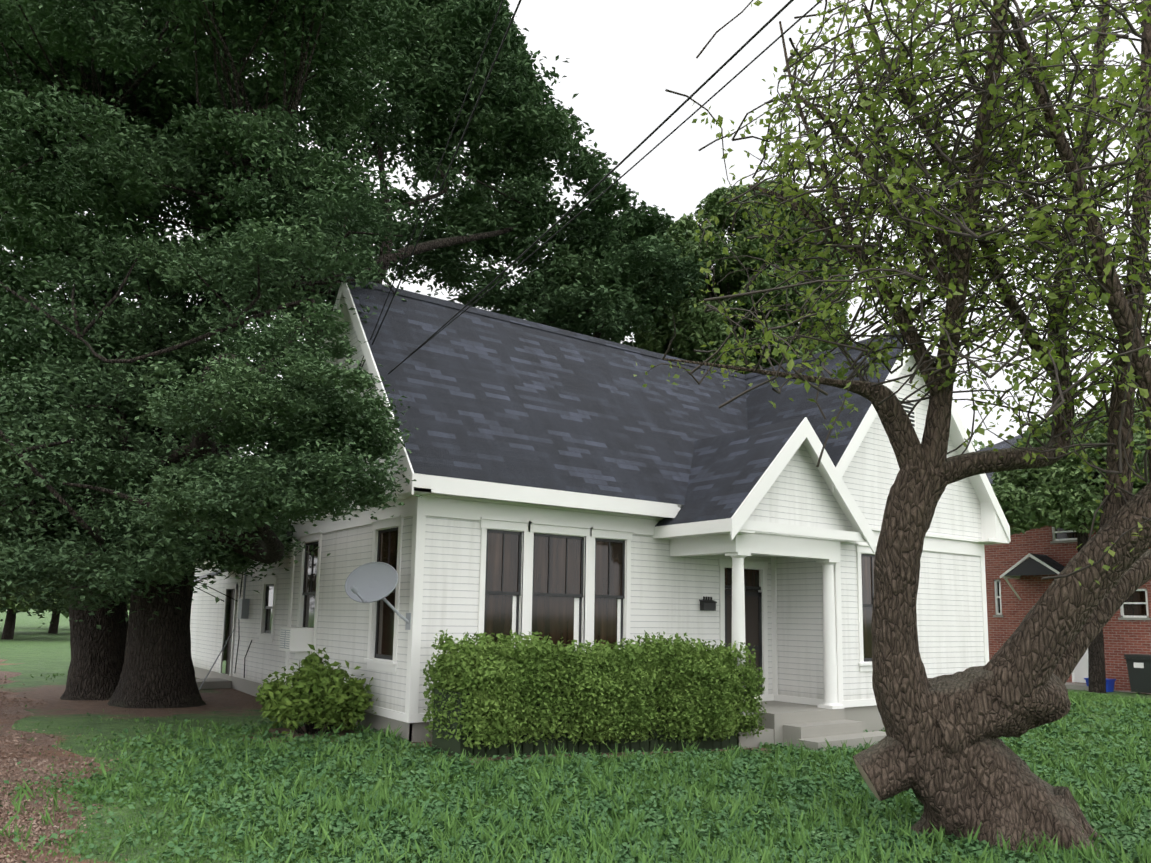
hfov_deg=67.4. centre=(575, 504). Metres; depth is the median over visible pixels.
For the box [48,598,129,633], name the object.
tree
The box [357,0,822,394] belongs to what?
service wires
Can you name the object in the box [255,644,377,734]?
bush
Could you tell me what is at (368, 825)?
lawn cover
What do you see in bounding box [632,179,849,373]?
tree
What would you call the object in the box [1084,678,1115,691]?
recycling tub
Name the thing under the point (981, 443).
tree
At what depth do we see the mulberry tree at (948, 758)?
7.41 m
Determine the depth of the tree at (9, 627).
48.32 m
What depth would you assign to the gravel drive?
9.80 m
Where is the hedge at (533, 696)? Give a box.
[422,630,766,757]
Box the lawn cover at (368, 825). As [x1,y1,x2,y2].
[0,673,1150,862]
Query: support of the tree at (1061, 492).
on the ground at (34, 651)
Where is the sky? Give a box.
[0,0,1150,455]
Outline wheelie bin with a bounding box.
[1124,654,1150,692]
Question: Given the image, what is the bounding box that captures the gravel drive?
[0,659,108,862]
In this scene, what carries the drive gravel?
on the gravel drive
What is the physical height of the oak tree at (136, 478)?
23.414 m
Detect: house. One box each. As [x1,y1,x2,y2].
[190,276,1010,750]
[976,421,1150,693]
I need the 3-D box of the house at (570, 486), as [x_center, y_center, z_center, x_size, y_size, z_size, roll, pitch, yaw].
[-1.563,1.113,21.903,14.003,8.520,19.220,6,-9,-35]
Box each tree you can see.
[0,0,716,707]
[0,536,68,638]
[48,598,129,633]
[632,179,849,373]
[634,0,1150,858]
[971,439,993,448]
[991,398,1149,692]
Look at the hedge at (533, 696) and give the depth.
11.92 m
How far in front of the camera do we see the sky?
1586.37 m
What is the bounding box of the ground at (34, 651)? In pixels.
[0,609,1150,862]
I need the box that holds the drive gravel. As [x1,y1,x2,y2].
[0,678,169,862]
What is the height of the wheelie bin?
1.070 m
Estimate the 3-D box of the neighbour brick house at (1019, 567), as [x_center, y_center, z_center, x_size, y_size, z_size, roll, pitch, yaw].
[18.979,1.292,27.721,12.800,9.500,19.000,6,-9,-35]

